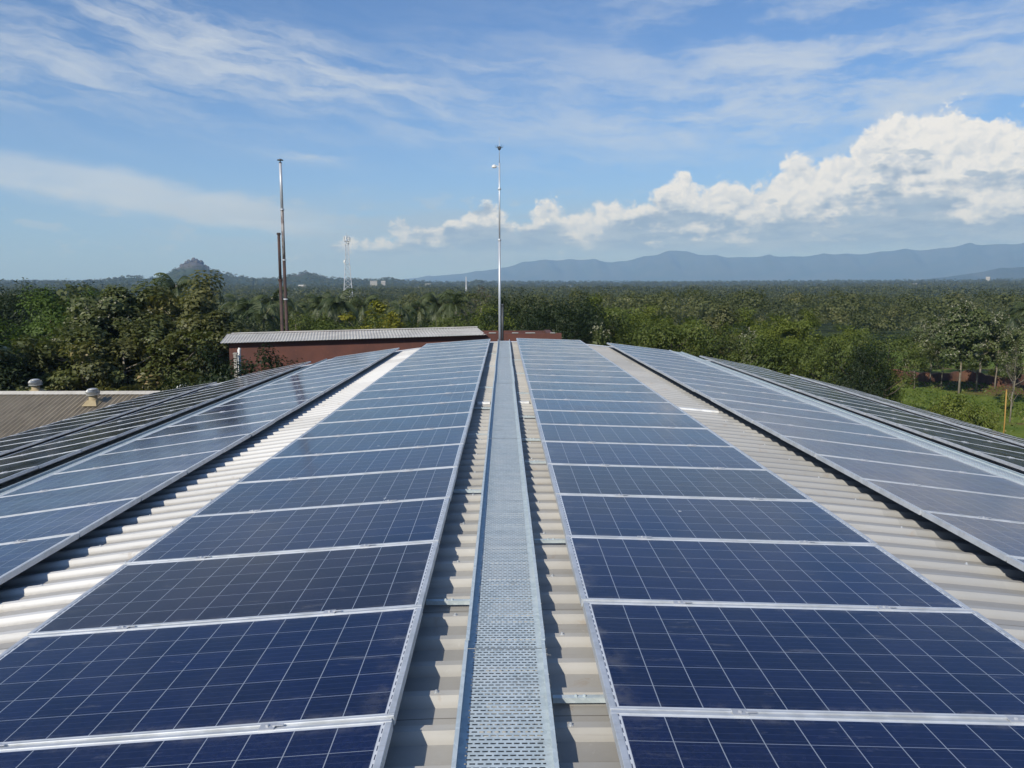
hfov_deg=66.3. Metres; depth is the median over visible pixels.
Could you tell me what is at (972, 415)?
bush
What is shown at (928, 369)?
broadleaf tree
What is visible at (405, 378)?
solar panel
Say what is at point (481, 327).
broadleaf tree
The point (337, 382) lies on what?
solar panel
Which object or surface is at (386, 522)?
solar panel
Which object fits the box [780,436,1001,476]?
solar panel
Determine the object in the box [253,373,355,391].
solar panel
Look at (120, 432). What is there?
solar panel
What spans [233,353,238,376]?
post
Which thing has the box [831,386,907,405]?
solar panel
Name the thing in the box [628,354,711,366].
solar panel
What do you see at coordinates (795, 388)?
solar panel
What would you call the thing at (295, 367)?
solar panel
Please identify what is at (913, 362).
broadleaf tree
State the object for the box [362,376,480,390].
solar panel
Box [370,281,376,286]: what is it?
house
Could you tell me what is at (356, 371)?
solar panel
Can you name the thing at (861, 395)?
solar panel
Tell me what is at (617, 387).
solar panel
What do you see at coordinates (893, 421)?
solar panel
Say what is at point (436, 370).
solar panel
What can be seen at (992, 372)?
broadleaf tree
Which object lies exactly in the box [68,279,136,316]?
mango tree
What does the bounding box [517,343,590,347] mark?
solar panel
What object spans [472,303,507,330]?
broadleaf tree
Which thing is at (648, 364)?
solar panel
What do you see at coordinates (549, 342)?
solar panel
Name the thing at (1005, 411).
pole
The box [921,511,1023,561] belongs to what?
solar panel
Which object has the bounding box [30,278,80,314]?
mango tree
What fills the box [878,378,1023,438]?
grass
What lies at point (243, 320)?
mango tree
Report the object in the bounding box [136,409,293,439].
solar panel
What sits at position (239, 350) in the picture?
drain pipe
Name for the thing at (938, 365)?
teak tree
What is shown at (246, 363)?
mango tree
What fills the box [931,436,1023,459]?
solar panel
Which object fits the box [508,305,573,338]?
mango tree
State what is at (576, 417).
solar panel
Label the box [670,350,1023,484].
walkway
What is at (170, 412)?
solar panel
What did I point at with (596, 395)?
solar panel
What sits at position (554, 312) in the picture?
mango tree
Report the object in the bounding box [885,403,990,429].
solar panel
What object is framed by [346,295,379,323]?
coconut palm
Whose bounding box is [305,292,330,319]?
coconut palm
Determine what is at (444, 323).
broadleaf tree
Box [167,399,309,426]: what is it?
solar panel
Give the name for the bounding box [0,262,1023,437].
ground
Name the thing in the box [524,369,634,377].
solar panel
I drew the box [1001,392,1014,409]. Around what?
bush
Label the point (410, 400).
solar panel
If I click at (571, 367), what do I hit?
solar panel
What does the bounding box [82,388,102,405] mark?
turbine vent
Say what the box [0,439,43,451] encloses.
solar panel
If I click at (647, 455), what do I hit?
solar panel
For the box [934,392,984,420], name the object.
bush
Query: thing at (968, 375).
laterite bank
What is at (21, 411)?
brown roofed shed
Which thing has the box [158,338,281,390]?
mango tree
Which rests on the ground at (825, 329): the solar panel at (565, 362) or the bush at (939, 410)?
the bush at (939, 410)
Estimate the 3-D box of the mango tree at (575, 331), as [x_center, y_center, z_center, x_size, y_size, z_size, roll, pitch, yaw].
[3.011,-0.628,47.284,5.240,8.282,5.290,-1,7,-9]
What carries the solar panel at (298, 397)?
on the warehouse
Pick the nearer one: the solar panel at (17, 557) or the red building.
the solar panel at (17, 557)
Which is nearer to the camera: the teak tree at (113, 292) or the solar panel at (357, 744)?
the solar panel at (357, 744)
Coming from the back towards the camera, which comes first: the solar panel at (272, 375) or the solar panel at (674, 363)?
the solar panel at (272, 375)
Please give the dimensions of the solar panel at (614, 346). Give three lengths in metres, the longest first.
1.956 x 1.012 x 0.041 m
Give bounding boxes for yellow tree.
[338,299,404,330]
[376,310,408,327]
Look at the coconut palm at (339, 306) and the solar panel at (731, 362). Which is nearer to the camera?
the solar panel at (731, 362)
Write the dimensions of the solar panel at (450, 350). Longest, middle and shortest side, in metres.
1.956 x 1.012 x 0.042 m
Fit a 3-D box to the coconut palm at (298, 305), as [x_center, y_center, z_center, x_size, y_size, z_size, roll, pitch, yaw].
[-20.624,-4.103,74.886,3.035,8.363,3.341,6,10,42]
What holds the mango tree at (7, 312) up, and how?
on the ground at (825, 329)
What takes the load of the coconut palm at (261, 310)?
on the ground at (825, 329)
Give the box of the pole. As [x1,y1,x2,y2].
[1003,390,1006,432]
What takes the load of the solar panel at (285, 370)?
on the warehouse
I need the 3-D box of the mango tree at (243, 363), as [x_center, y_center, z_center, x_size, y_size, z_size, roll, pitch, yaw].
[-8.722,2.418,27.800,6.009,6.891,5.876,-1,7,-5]
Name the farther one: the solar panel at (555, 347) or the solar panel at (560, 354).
the solar panel at (555, 347)
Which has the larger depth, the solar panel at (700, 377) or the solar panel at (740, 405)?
the solar panel at (700, 377)
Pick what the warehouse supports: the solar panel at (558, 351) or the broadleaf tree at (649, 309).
the solar panel at (558, 351)
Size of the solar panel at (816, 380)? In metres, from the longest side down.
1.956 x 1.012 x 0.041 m
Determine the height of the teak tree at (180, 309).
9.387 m
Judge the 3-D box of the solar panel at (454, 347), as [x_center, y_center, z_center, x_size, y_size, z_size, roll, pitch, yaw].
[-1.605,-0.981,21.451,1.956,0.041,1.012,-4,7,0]
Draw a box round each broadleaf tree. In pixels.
[0,285,100,366]
[23,284,101,329]
[274,315,322,331]
[284,312,361,330]
[306,313,389,330]
[402,311,472,329]
[455,311,495,330]
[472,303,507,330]
[493,305,523,330]
[576,293,623,341]
[592,307,653,346]
[605,306,659,339]
[608,315,683,350]
[627,302,676,343]
[629,319,728,360]
[664,316,707,352]
[670,320,746,362]
[731,306,776,359]
[734,333,820,378]
[752,312,809,372]
[773,336,835,379]
[775,307,828,374]
[788,331,880,393]
[826,323,867,365]
[846,326,928,400]
[904,347,945,372]
[942,344,975,370]
[975,349,1018,375]
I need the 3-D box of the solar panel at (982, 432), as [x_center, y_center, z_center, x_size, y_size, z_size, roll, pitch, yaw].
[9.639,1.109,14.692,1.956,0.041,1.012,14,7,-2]
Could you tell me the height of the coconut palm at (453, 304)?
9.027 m
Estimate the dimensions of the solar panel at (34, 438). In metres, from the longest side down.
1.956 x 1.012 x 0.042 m
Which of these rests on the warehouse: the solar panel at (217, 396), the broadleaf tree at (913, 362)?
the solar panel at (217, 396)
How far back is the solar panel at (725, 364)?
21.63 m
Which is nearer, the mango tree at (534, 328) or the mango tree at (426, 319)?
the mango tree at (534, 328)
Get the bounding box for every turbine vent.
[28,379,45,390]
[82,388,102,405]
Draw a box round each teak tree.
[0,335,66,390]
[0,343,40,390]
[8,320,150,390]
[45,294,168,390]
[48,320,187,390]
[56,279,186,381]
[101,326,224,390]
[120,286,193,330]
[137,270,248,366]
[158,310,252,389]
[590,322,611,345]
[702,303,752,359]
[729,327,768,366]
[898,322,938,388]
[922,315,945,381]
[926,298,992,394]
[926,318,957,387]
[961,305,1004,389]
[980,311,1016,388]
[992,324,1023,405]
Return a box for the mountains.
[396,243,1023,282]
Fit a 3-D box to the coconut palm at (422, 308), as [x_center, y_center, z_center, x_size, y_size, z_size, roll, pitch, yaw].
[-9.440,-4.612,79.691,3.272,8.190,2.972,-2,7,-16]
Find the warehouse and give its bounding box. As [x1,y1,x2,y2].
[0,341,1023,767]
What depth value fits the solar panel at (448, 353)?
19.44 m
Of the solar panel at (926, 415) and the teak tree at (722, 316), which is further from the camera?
the teak tree at (722, 316)
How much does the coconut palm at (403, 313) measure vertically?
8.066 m
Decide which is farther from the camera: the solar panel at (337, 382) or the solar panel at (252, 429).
the solar panel at (337, 382)
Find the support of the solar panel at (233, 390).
on the warehouse
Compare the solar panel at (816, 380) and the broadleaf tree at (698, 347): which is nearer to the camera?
the solar panel at (816, 380)
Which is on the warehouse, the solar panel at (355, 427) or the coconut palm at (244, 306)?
the solar panel at (355, 427)
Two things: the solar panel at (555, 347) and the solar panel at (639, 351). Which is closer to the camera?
the solar panel at (555, 347)
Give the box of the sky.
[0,0,1023,281]
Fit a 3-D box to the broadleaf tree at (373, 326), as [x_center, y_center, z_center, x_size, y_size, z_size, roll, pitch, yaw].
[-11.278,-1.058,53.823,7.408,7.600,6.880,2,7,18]
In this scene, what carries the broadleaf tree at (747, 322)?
on the ground at (825, 329)
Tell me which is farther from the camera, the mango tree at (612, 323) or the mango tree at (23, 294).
the mango tree at (23, 294)
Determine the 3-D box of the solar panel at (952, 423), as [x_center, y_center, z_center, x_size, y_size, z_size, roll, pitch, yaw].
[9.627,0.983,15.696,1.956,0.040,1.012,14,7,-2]
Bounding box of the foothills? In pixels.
[925,267,1023,280]
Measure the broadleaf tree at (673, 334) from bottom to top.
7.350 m
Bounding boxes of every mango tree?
[0,277,72,357]
[0,280,61,330]
[0,287,34,354]
[0,351,85,390]
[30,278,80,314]
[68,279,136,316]
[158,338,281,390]
[173,354,288,388]
[202,355,304,380]
[220,307,273,353]
[251,314,284,332]
[334,319,370,328]
[402,311,433,327]
[481,287,572,330]
[504,291,605,343]
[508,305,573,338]
[524,304,605,343]
[528,292,630,345]
[819,335,897,398]
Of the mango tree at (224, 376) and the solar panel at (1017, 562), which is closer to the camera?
the solar panel at (1017, 562)
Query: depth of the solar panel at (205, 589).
4.29 m
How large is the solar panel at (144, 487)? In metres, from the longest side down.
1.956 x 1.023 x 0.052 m
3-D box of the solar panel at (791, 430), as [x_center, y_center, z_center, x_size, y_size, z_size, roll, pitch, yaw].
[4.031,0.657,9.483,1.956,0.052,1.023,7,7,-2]
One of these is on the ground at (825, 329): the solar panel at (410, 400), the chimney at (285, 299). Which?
the chimney at (285, 299)
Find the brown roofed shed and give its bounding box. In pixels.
[0,391,159,438]
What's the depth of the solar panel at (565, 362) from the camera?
16.43 m
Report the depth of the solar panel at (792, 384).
17.63 m
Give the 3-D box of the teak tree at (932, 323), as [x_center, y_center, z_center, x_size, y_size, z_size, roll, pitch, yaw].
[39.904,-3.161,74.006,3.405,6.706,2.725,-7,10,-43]
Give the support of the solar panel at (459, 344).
on the warehouse
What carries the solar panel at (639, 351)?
on the warehouse
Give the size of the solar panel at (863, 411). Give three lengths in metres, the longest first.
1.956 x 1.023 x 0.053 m
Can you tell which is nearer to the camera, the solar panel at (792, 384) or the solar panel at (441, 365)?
the solar panel at (441, 365)
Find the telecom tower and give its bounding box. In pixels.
[343,232,352,296]
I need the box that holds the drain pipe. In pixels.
[237,348,241,376]
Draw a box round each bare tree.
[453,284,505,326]
[1003,345,1022,421]
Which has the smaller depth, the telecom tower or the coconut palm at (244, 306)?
the coconut palm at (244, 306)
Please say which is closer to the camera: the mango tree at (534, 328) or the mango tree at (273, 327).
the mango tree at (534, 328)
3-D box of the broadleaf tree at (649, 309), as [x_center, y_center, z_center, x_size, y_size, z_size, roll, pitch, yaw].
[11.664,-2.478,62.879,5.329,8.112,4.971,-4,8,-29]
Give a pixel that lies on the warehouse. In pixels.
(980, 581)
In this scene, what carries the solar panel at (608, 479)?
on the warehouse
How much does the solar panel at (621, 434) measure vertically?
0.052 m
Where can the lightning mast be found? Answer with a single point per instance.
(501, 319)
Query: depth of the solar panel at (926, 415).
16.73 m
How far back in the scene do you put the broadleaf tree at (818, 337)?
57.66 m
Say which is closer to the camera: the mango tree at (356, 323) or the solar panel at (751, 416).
the solar panel at (751, 416)
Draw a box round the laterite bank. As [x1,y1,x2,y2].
[893,369,1023,386]
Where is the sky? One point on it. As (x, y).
(147, 138)
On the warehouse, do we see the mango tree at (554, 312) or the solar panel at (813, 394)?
the solar panel at (813, 394)
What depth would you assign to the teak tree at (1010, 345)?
58.81 m
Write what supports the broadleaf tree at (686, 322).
on the ground at (825, 329)
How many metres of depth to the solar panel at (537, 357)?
17.44 m
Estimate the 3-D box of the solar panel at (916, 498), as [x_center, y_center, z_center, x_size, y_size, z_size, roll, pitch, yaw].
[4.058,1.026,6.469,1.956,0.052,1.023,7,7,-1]
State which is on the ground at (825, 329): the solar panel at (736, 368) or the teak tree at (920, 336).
the teak tree at (920, 336)
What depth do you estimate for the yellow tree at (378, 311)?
56.81 m
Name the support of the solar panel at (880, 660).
on the warehouse
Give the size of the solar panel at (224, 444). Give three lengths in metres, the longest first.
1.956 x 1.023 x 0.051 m
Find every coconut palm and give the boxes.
[151,272,200,297]
[220,293,252,319]
[232,297,260,322]
[241,301,279,331]
[249,287,295,325]
[279,297,308,328]
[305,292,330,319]
[318,288,358,327]
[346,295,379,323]
[386,300,416,325]
[404,300,431,325]
[419,290,454,328]
[435,291,476,325]
[995,307,1023,356]
[1008,301,1023,330]
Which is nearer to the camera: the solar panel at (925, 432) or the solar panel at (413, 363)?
the solar panel at (925, 432)
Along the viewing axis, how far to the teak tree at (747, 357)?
49.18 m
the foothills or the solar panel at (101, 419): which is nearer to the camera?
the solar panel at (101, 419)
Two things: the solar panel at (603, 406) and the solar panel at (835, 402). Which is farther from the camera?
the solar panel at (835, 402)
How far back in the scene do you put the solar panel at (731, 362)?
23.66 m
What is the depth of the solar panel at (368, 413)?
10.36 m
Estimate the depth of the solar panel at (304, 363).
23.51 m
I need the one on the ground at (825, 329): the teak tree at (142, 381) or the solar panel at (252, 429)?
the teak tree at (142, 381)
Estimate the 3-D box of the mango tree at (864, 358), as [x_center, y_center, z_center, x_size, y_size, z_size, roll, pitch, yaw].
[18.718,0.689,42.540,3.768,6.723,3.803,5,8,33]
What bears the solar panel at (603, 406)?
on the warehouse
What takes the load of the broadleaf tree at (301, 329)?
on the ground at (825, 329)
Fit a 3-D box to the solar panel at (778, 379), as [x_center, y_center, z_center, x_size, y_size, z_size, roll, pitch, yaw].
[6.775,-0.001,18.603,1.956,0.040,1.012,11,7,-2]
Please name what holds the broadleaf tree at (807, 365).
on the ground at (825, 329)
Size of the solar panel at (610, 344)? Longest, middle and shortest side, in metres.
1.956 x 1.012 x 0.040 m
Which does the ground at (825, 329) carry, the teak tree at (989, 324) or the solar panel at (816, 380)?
the teak tree at (989, 324)
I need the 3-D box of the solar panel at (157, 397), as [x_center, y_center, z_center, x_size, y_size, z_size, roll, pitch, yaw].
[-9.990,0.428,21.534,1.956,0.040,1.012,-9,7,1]
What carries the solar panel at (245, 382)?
on the warehouse
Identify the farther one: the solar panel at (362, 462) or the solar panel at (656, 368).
the solar panel at (656, 368)
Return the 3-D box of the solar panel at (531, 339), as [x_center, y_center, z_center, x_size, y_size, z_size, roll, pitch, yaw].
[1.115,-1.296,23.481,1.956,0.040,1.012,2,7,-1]
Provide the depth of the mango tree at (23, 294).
71.00 m
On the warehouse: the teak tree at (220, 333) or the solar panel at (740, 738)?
the solar panel at (740, 738)
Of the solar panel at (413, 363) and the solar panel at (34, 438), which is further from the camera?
the solar panel at (413, 363)
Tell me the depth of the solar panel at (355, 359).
21.46 m
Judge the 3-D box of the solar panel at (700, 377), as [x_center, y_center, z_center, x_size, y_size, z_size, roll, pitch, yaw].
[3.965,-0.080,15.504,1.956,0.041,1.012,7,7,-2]
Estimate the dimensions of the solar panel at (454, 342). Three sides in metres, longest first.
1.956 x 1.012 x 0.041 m
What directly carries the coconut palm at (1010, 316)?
on the ground at (825, 329)
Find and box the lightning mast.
[492,137,503,340]
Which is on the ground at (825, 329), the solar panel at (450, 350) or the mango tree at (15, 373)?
the mango tree at (15, 373)
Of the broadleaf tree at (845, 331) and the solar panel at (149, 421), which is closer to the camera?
the solar panel at (149, 421)
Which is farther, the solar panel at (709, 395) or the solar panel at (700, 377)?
the solar panel at (700, 377)
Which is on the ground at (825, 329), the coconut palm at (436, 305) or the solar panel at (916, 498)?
the coconut palm at (436, 305)
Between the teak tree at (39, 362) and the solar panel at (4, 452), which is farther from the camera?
the teak tree at (39, 362)
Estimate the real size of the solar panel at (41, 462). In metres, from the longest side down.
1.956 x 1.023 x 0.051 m
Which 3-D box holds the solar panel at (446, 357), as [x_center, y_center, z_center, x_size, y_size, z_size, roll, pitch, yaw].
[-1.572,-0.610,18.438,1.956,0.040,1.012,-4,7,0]
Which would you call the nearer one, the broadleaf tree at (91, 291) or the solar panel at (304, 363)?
the solar panel at (304, 363)
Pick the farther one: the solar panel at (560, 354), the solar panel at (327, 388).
the solar panel at (560, 354)
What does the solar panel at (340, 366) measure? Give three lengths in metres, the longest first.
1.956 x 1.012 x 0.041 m
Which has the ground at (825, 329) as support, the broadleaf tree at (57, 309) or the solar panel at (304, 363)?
the broadleaf tree at (57, 309)
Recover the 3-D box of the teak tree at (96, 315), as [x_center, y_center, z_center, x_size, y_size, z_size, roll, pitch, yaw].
[-20.473,0.069,38.774,7.016,8.951,6.496,2,7,15]
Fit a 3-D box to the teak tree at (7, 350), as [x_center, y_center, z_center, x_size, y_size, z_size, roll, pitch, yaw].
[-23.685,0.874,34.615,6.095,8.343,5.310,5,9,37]
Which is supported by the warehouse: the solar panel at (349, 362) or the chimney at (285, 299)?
the solar panel at (349, 362)
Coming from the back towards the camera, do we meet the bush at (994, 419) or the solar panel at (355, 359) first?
the bush at (994, 419)
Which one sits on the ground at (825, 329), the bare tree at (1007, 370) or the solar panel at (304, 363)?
the bare tree at (1007, 370)
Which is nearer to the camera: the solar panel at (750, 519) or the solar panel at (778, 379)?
the solar panel at (750, 519)
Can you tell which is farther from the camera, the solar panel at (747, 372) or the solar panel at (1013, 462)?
the solar panel at (747, 372)
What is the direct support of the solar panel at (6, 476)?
on the warehouse
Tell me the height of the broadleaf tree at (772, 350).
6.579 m
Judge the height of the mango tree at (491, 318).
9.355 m
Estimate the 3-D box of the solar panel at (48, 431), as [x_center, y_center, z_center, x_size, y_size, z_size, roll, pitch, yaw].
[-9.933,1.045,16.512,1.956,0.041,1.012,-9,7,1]
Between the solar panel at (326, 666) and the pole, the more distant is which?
the pole
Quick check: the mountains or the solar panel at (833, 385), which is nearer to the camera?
the solar panel at (833, 385)
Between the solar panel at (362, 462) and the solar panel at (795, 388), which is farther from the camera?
the solar panel at (795, 388)
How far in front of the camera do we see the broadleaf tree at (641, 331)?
52.24 m
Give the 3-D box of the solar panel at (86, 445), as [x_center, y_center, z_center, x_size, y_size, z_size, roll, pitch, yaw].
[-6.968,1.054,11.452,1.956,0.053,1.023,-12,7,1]
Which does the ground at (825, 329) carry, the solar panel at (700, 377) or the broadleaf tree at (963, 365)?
the broadleaf tree at (963, 365)
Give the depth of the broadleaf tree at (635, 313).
65.04 m
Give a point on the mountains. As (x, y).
(901, 264)
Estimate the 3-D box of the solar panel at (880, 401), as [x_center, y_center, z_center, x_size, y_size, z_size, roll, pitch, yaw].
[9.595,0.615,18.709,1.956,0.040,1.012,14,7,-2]
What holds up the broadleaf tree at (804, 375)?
on the ground at (825, 329)
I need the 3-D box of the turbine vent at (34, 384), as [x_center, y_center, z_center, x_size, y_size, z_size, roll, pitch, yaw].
[-18.598,0.114,30.554,0.541,0.627,0.573,-1,7,-6]
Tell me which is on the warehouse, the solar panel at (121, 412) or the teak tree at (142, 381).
the solar panel at (121, 412)
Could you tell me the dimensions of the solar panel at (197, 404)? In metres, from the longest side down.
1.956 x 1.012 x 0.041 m
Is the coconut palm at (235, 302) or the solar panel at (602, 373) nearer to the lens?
the solar panel at (602, 373)
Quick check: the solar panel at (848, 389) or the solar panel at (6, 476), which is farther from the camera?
the solar panel at (848, 389)
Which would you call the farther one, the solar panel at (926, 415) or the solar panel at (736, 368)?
the solar panel at (736, 368)
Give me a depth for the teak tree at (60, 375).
35.60 m
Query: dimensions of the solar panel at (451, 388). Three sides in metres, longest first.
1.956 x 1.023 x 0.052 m
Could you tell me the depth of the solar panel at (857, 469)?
7.45 m
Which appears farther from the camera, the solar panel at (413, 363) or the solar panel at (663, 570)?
the solar panel at (413, 363)
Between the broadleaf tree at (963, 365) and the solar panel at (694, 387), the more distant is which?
the broadleaf tree at (963, 365)
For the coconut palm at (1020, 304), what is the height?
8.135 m
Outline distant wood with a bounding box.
[0,265,1023,335]
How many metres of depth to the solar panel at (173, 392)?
22.52 m
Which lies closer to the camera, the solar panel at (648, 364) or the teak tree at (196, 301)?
the solar panel at (648, 364)
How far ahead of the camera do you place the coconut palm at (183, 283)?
68.27 m
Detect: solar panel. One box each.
[0,421,97,441]
[0,424,146,458]
[0,430,72,445]
[0,436,116,465]
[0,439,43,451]
[0,449,81,472]
[0,450,10,454]
[0,450,222,496]
[0,466,38,482]
[0,471,186,516]
[0,497,140,543]
[0,533,78,584]
[0,606,422,746]
[0,718,392,767]
[11,414,120,435]
[27,541,438,635]
[35,414,172,446]
[38,407,140,427]
[54,434,250,473]
[64,401,158,419]
[67,406,194,435]
[84,396,175,413]
[97,398,213,425]
[101,420,274,454]
[108,391,190,406]
[123,392,230,416]
[124,386,203,401]
[125,497,449,563]
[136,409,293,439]
[141,382,216,396]
[144,386,246,409]
[164,381,259,402]
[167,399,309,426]
[182,376,271,396]
[191,467,457,515]
[194,391,323,415]
[199,372,282,390]
[214,368,292,385]
[217,384,335,406]
[230,364,302,380]
[236,378,346,398]
[236,444,462,482]
[238,361,310,377]
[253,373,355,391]
[267,368,363,385]
[270,426,467,457]
[282,364,371,379]
[294,360,377,374]
[297,412,471,438]
[303,356,384,370]
[313,353,389,366]
[317,400,474,423]
[323,350,394,362]
[330,348,399,359]
[334,391,476,410]
[350,383,478,399]
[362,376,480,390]
[372,370,481,383]
[380,365,483,377]
[388,360,484,371]
[395,356,485,366]
[402,352,486,361]
[406,349,487,358]
[412,346,488,354]
[416,344,488,351]
[420,341,489,348]
[424,339,490,345]
[516,338,581,341]
[517,340,586,344]
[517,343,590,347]
[518,345,594,350]
[519,348,599,353]
[520,351,603,356]
[520,355,611,361]
[522,359,617,365]
[523,364,625,371]
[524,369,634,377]
[525,374,644,384]
[527,381,656,392]
[529,389,670,402]
[531,399,686,413]
[534,410,708,428]
[537,424,734,446]
[542,441,768,469]
[548,464,813,500]
[556,494,877,544]
[565,536,972,609]
[583,600,1023,718]
[607,343,674,352]
[610,709,1023,767]
[611,345,682,355]
[616,348,690,358]
[621,351,700,362]
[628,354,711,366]
[634,357,721,370]
[641,361,735,375]
[649,366,751,381]
[659,370,769,388]
[669,376,787,395]
[681,382,808,403]
[695,390,835,413]
[699,356,771,370]
[708,358,780,373]
[711,398,864,424]
[717,362,794,377]
[727,365,810,382]
[730,408,901,438]
[739,369,826,387]
[751,373,845,393]
[753,420,945,455]
[765,378,861,398]
[780,383,887,406]
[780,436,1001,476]
[790,374,856,390]
[797,389,913,414]
[803,378,877,396]
[816,382,894,401]
[816,454,1023,497]
[817,396,942,423]
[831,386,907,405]
[839,404,974,433]
[847,391,938,414]
[860,478,1023,522]
[865,397,955,419]
[865,413,1013,445]
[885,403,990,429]
[895,424,1023,452]
[908,409,1010,435]
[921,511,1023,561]
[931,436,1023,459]
[933,417,1023,440]
[961,426,1023,441]
[973,451,1023,470]
[994,435,1023,445]
[1005,556,1023,571]
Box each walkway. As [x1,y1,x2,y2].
[0,359,329,495]
[426,339,605,767]
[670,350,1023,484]
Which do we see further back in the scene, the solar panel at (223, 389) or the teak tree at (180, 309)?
the teak tree at (180, 309)
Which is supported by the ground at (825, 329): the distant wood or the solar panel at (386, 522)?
the distant wood
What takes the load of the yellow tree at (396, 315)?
on the ground at (825, 329)
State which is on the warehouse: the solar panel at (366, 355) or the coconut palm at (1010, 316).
the solar panel at (366, 355)
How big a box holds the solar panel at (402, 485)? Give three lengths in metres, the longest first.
1.956 x 1.023 x 0.052 m
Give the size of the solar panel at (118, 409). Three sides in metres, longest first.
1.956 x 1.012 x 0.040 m
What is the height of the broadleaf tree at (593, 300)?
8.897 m
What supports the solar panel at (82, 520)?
on the warehouse
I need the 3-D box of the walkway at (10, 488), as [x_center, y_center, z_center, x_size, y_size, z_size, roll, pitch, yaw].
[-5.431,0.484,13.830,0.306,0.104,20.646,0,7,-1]
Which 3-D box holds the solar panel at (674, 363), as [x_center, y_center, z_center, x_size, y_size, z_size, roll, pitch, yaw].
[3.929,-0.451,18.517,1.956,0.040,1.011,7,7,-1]
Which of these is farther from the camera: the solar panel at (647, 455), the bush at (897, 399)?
the bush at (897, 399)
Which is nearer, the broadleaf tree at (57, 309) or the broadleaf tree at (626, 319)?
the broadleaf tree at (57, 309)
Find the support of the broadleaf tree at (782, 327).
on the ground at (825, 329)
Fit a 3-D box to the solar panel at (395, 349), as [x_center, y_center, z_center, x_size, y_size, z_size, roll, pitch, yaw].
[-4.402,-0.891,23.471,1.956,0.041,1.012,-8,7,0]
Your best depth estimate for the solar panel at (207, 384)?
23.57 m
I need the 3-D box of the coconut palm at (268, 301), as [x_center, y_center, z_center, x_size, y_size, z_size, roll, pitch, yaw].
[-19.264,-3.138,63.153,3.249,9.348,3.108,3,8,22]
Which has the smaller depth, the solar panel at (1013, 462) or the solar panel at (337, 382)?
the solar panel at (1013, 462)
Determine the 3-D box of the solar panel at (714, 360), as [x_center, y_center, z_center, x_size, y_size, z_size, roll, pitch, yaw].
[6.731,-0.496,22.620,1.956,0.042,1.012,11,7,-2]
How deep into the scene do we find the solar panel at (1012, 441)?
13.79 m
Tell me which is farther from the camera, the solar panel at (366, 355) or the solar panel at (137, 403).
the solar panel at (366, 355)
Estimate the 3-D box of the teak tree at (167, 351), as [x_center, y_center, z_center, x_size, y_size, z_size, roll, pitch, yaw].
[-15.791,0.974,37.142,5.689,7.476,4.957,0,7,1]
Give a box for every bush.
[885,389,900,402]
[927,403,952,417]
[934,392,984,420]
[952,403,993,429]
[983,413,1001,430]
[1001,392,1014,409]
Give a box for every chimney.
[277,159,287,332]
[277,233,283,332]
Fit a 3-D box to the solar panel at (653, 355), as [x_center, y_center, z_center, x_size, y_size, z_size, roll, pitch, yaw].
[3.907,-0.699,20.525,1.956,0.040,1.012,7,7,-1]
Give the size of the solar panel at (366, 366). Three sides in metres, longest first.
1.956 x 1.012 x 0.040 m
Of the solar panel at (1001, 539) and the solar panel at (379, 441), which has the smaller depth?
the solar panel at (1001, 539)
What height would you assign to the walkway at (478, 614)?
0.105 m
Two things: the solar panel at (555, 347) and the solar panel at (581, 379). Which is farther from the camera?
the solar panel at (555, 347)
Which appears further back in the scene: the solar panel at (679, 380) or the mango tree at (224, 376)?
the mango tree at (224, 376)
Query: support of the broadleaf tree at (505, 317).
on the ground at (825, 329)
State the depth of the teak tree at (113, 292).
39.77 m
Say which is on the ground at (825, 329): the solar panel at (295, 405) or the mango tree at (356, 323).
the mango tree at (356, 323)
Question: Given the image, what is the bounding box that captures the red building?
[220,326,561,374]
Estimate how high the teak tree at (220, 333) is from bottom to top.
8.207 m
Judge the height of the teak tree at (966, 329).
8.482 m
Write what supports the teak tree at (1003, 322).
on the ground at (825, 329)
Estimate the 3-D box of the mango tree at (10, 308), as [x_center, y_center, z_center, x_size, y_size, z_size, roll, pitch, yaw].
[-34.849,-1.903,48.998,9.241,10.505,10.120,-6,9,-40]
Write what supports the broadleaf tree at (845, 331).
on the ground at (825, 329)
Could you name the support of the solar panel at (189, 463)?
on the warehouse
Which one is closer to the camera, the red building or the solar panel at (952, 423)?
the solar panel at (952, 423)
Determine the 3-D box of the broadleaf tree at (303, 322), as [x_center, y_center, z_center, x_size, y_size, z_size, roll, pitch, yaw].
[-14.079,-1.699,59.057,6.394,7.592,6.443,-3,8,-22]
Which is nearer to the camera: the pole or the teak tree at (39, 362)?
the teak tree at (39, 362)
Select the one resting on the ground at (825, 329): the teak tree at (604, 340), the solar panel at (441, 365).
the teak tree at (604, 340)

